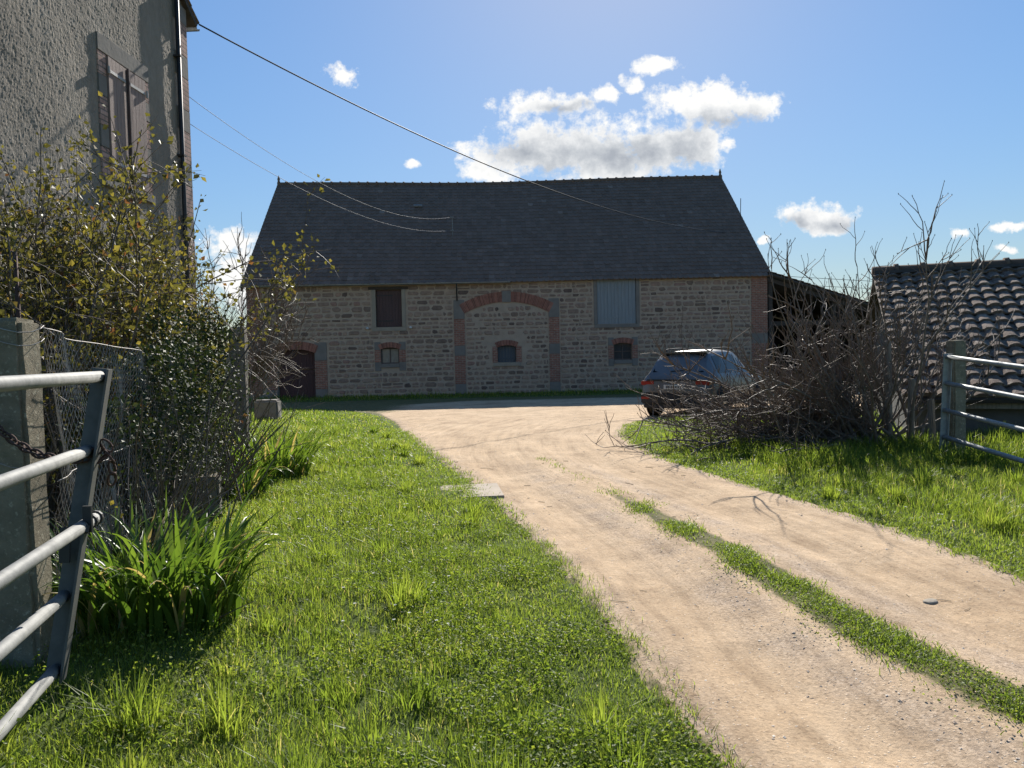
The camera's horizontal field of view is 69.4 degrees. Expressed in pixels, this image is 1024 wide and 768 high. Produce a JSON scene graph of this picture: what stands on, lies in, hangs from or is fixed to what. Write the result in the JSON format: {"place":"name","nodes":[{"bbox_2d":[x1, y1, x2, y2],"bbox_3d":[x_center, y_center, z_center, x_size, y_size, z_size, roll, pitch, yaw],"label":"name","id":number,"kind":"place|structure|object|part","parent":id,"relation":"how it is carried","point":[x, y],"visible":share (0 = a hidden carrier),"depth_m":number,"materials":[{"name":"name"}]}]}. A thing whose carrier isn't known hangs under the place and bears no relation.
{"place":"outdoors","nodes":[
{"label":"outdoors","id":0,"kind":"place"},
{"bbox_2d":[0,363,1023,767],"bbox_3d":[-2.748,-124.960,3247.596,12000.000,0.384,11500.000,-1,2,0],"label":"ground","id":1,"kind":"structure","parent":0,"point":[414,717],"depth_m":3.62,"materials":[{"name":"green plant"}]},
{"bbox_2d":[12,251,20,317],"bbox_3d":[-3.309,0.310,5.013,0.034,2.400,0.028,-1,2,0],"label":"iron stake","id":2,"kind":"object","parent":1,"relation":"on","point":[17,292],"visible":0.22,"depth_m":4.97,"materials":[{"name":"metal"}]},
{"bbox_2d":[0,317,53,667],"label":"gate post","id":3,"kind":"object","parent":1,"relation":"on","point":[24,520],"visible":0.52,"depth_m":3.38,"materials":[{"name":"concrete"}]},
{"bbox_2d":[0,425,116,486],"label":"gate chain","id":4,"kind":"object","parent":3,"relation":"attached to","point":[24,448],"visible":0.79,"depth_m":3.26,"materials":[{"name":"metal"}]},
{"bbox_2d":[0,367,112,741],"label":"field gate","id":5,"kind":"structure","parent":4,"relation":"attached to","point":[69,542],"depth_m":3.07,"materials":[{"name":"metal"}]},
{"bbox_2d":[0,232,183,557],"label":"flowering shrub","id":6,"kind":"object","parent":1,"relation":"on","point":[51,396],"visible":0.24,"depth_m":5.34,"materials":[{"name":"green plant"}]},
{"bbox_2d":[0,0,199,447],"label":"rendered house","id":7,"kind":"structure","parent":1,"relation":"on","point":[63,63],"depth_m":11.78,"materials":[{"name":"paint"}]},
{"bbox_2d":[199,24,724,232],"bbox_3d":[1.591,-6.977,24.237,0.032,1.844,24.201,1,3,41],"label":"overhead cable","id":8,"kind":"object","parent":7,"relation":"attached to","point":[420,135],"visible":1,"depth_m":19.29,"materials":[{"name":"black rubber"}]},
{"bbox_2d":[0,181,230,482],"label":"flowering shrub","id":9,"kind":"object","parent":1,"relation":"on","point":[164,224],"visible":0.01,"depth_m":9.98,"materials":[{"name":"green plant"}]},
{"bbox_2d":[23,484,306,641],"bbox_3d":[-1.928,0.938,4.021,1.515,0.686,1.561,-1,2,0],"label":"daylily","id":10,"kind":"object","parent":1,"relation":"on","point":[163,587],"visible":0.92,"depth_m":3.78,"materials":[{"name":"green plant"}]},
{"bbox_2d":[0,91,338,538],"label":"flowering shrub","id":11,"kind":"object","parent":1,"relation":"on","point":[70,277],"visible":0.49,"depth_m":6.66,"materials":[{"name":"green plant"}]},
{"bbox_2d":[43,300,325,617],"bbox_3d":[-3.126,0.282,7.399,2.395,2.214,8.569,-2,2,-10],"label":"ivy hedge","id":12,"kind":"object","parent":1,"relation":"on","point":[206,449],"visible":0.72,"depth_m":5.92,"materials":[{"name":"green plant"}]},
{"bbox_2d":[183,473,221,523],"bbox_3d":[-2.856,1.126,6.847,0.313,0.572,0.313,-2,2,-17],"label":"stone stump","id":13,"kind":"object","parent":1,"relation":"on","point":[214,493],"visible":0.13,"depth_m":6.73,"materials":[{"name":"grey stone"}]},
{"bbox_2d":[229,327,249,449],"bbox_3d":[-4.055,0.386,11.021,0.249,2.470,0.208,-1,2,-6],"label":"fence post","id":14,"kind":"object","parent":1,"relation":"on","point":[244,359],"visible":0.27,"depth_m":10.92,"materials":[{"name":"grey wood"}]},
{"bbox_2d":[0,325,241,642],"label":"netting fence","id":15,"kind":"object","parent":14,"relation":"attached to","point":[68,466],"visible":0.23,"depth_m":4.56,"materials":[{"name":"metal"}]},
{"bbox_2d":[216,451,297,499],"bbox_3d":[-3.068,1.035,8.585,1.161,0.589,0.998,-2,2,-10],"label":"daylily","id":16,"kind":"object","parent":1,"relation":"on","point":[252,482],"visible":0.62,"depth_m":8.53,"materials":[{"name":"green plant"}]},
{"bbox_2d":[180,212,338,419],"bbox_3d":[-4.584,-0.784,12.430,3.394,4.125,2.398,-3,3,-31],"label":"bare shrub tree","id":17,"kind":"object","parent":1,"relation":"on","point":[254,368],"visible":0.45,"depth_m":12.56,"materials":[{"name":"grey plant"}]},
{"bbox_2d":[254,399,281,419],"bbox_3d":[-6.485,0.728,19.637,0.640,0.641,0.522,-1,2,-6],"label":"stone block","id":18,"kind":"object","parent":1,"relation":"on","point":[274,409],"depth_m":19.41,"materials":[{"name":"grey stone"}]},
{"bbox_2d":[214,418,341,479],"bbox_3d":[-3.336,0.883,9.949,1.903,0.806,1.921,-3,3,-42],"label":"daylily","id":19,"kind":"object","parent":1,"relation":"on","point":[302,461],"visible":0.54,"depth_m":9.77,"materials":[{"name":"green plant"}]},
{"bbox_2d":[441,483,503,499],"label":"pale slab","id":20,"kind":"structure","parent":1,"relation":"on","point":[486,490],"depth_m":8.67,"materials":[{"name":"stone"}]},
{"bbox_2d":[239,169,771,398],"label":"stone barn","id":21,"kind":"structure","parent":1,"relation":"on","point":[518,286],"depth_m":31.06,"materials":[{"name":"stone"}]},
{"bbox_2d":[279,350,315,397],"bbox_3d":[-8.866,-0.421,30.567,1.510,2.010,0.120,-1,2,-3],"label":"cart door","id":22,"kind":"structure","parent":21,"relation":"in","point":[307,382],"depth_m":30.57,"materials":[{"name":"brown wood"}]},
{"bbox_2d":[190,97,449,218],"bbox_3d":[-4.663,-6.378,23.877,0.011,1.300,18.509,-1,2,12],"label":"overhead cable","id":23,"kind":"object","parent":21,"relation":"attached to","point":[294,168],"visible":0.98,"depth_m":18.86,"materials":[{"name":"black rubber"}]},
{"bbox_2d":[190,124,449,230],"bbox_3d":[-4.652,-5.878,23.896,0.011,1.141,18.508,-1,2,12],"label":"overhead cable","id":24,"kind":"object","parent":21,"relation":"attached to","point":[290,183],"visible":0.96,"depth_m":18.69,"materials":[{"name":"black rubber"}]},
{"bbox_2d":[381,347,398,363],"bbox_3d":[-5.046,-1.185,30.681,0.750,0.680,0.055,-1,2,-3],"label":"window frame","id":25,"kind":"structure","parent":21,"relation":"in","point":[389,355],"depth_m":30.68,"materials":[{"name":"brown wood"}]},
{"bbox_2d":[597,279,635,323],"bbox_3d":[4.371,-3.444,30.935,1.614,1.840,0.066,-1,2,-3],"label":"loft door","id":26,"kind":"structure","parent":21,"relation":"in","point":[616,301],"depth_m":30.92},
{"bbox_2d":[614,343,631,359],"bbox_3d":[4.641,-1.380,31.131,0.770,0.730,0.055,-1,2,-3],"label":"window frame","id":27,"kind":"structure","parent":21,"relation":"in","point":[622,351],"depth_m":31.13,"materials":[{"name":"brown wood"}]},
{"bbox_2d":[0,474,1023,767],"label":"clover patches","id":28,"kind":"object","parent":1,"relation":"on","point":[556,672],"visible":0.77,"depth_m":3.49,"materials":[{"name":"green plant"}]},
{"bbox_2d":[244,411,954,623],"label":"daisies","id":29,"kind":"object","parent":1,"relation":"on","point":[419,506],"visible":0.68,"depth_m":7.64,"materials":[{"name":"white plant"}]},
{"bbox_2d":[585,326,881,449],"bbox_3d":[3.936,0.553,12.185,3.768,3.141,4.056,-3,3,-39],"label":"brushwood bush","id":30,"kind":"object","parent":1,"relation":"on","point":[692,440],"visible":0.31,"depth_m":11.87,"materials":[{"name":"brown plant"}]},
{"bbox_2d":[605,180,1015,457],"bbox_3d":[4.567,0.192,11.822,6.319,5.964,4.642,-1,2,0],"label":"fig tree","id":31,"kind":"object","parent":1,"relation":"on","point":[831,422],"visible":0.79,"depth_m":11.12,"materials":[{"name":"grey plant"}]},
{"bbox_2d":[767,271,867,379],"bbox_3d":[13.788,-2.497,36.047,6.451,4.976,9.805,-1,2,-3],"label":"lean to shed","id":32,"kind":"object","parent":1,"relation":"on","point":[778,281],"visible":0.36,"depth_m":33.84,"materials":[{"name":"wood"}]},
{"bbox_2d":[884,340,892,440],"bbox_3d":[5.628,0.360,11.039,0.078,2.026,0.130,-2,2,-7],"label":"fence stake","id":33,"kind":"object","parent":1,"relation":"on","point":[889,428],"visible":0.48,"depth_m":11.00,"materials":[{"name":"grey wood"}]},
{"bbox_2d":[907,379,915,438],"bbox_3d":[5.813,0.650,10.773,0.102,1.458,0.160,-2,2,-10],"label":"fence stake","id":34,"kind":"object","parent":1,"relation":"on","point":[911,384],"visible":0.42,"depth_m":10.71,"materials":[{"name":"grey wood"}]},
{"bbox_2d":[927,399,936,445],"bbox_3d":[6.036,0.803,10.608,0.078,1.184,0.156,-2,2,-13],"label":"fence stake","id":35,"kind":"object","parent":1,"relation":"on","point":[931,418],"visible":0.48,"depth_m":10.58,"materials":[{"name":"grey wood"}]},
{"bbox_2d":[859,257,1023,436],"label":"tiled shed","id":36,"kind":"structure","parent":1,"relation":"on","point":[999,285],"depth_m":13.57,"materials":[{"name":"tile"}]},
{"bbox_2d":[946,340,965,451],"bbox_3d":[6.190,0.392,10.308,0.197,2.011,0.188,-1,2,-6],"label":"gate post","id":37,"kind":"object","parent":1,"relation":"on","point":[957,427],"visible":0.49,"depth_m":10.22,"materials":[{"name":"concrete"}]},
{"bbox_2d":[939,354,1023,463],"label":"field gate","id":38,"kind":"structure","parent":1,"relation":"on","point":[946,410],"depth_m":9.58,"materials":[{"name":"silver metal"}]},
{"bbox_2d":[187,0,1023,346],"label":"sky","id":39,"kind":"structure","parent":0,"point":[816,115],"materials":[{"name":"blue"}]},
{"bbox_2d":[214,389,1023,767],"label":"gravel track","id":40,"kind":"structure","parent":0,"point":[714,653],"depth_m":4.86,"materials":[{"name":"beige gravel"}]},
{"bbox_2d":[641,347,765,414],"bbox_3d":[5.134,-0.093,19.326,2.160,1.728,4.365,0,3,37],"label":"parked car","id":41,"kind":"object","parent":40,"relation":"on","point":[656,375],"visible":0.5,"depth_m":17.88,"materials":[{"name":"grey paint"}]},
{"bbox_3d":[4.096,-0.495,17.944,1.320,0.435,0.365,0,3,37],"label":"rear window","id":42,"kind":"part","parent":41,"relation":"part of","materials":[{"name":"blue glass"}]},
{"bbox_3d":[5.002,-0.492,17.915,0.237,0.450,0.580,0,3,37],"label":"side window","id":43,"kind":"part","parent":41,"relation":"part of","materials":[{"name":"blue glass"}]},
{"bbox_3d":[5.433,-0.514,18.492,0.241,0.472,0.700,0,3,37],"label":"side window","id":44,"kind":"part","parent":41,"relation":"part of","materials":[{"name":"blue glass"}]},
{"bbox_3d":[5.849,-0.522,19.055,0.253,0.493,0.541,0,3,37],"label":"side window","id":45,"kind":"part","parent":41,"relation":"part of","materials":[{"name":"blue glass"}]},
{"bbox_2d":[537,457,1023,734],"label":"crown turf","id":46,"kind":"structure","parent":40,"relation":"on","point":[873,631],"depth_m":4.18,"materials":[{"name":"green plant"}]},
{"bbox_2d":[923,598,937,603],"bbox_3d":[2.651,1.377,4.678,0.114,0.027,0.068,-2,2,-23],"label":"pale stone","id":47,"kind":"object","parent":40,"relation":"on","point":[930,601],"visible":1,"depth_m":4.66,"materials":[{"name":"stone"}]},
{"bbox_2d":[337,462,994,761],"bbox_3d":[0.703,1.298,6.951,4.087,0.085,9.403,-1,2,-6],"label":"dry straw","id":48,"kind":"object","parent":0,"point":[640,590],"visible":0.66,"depth_m":4.74,"materials":[{"name":"beige plant"}]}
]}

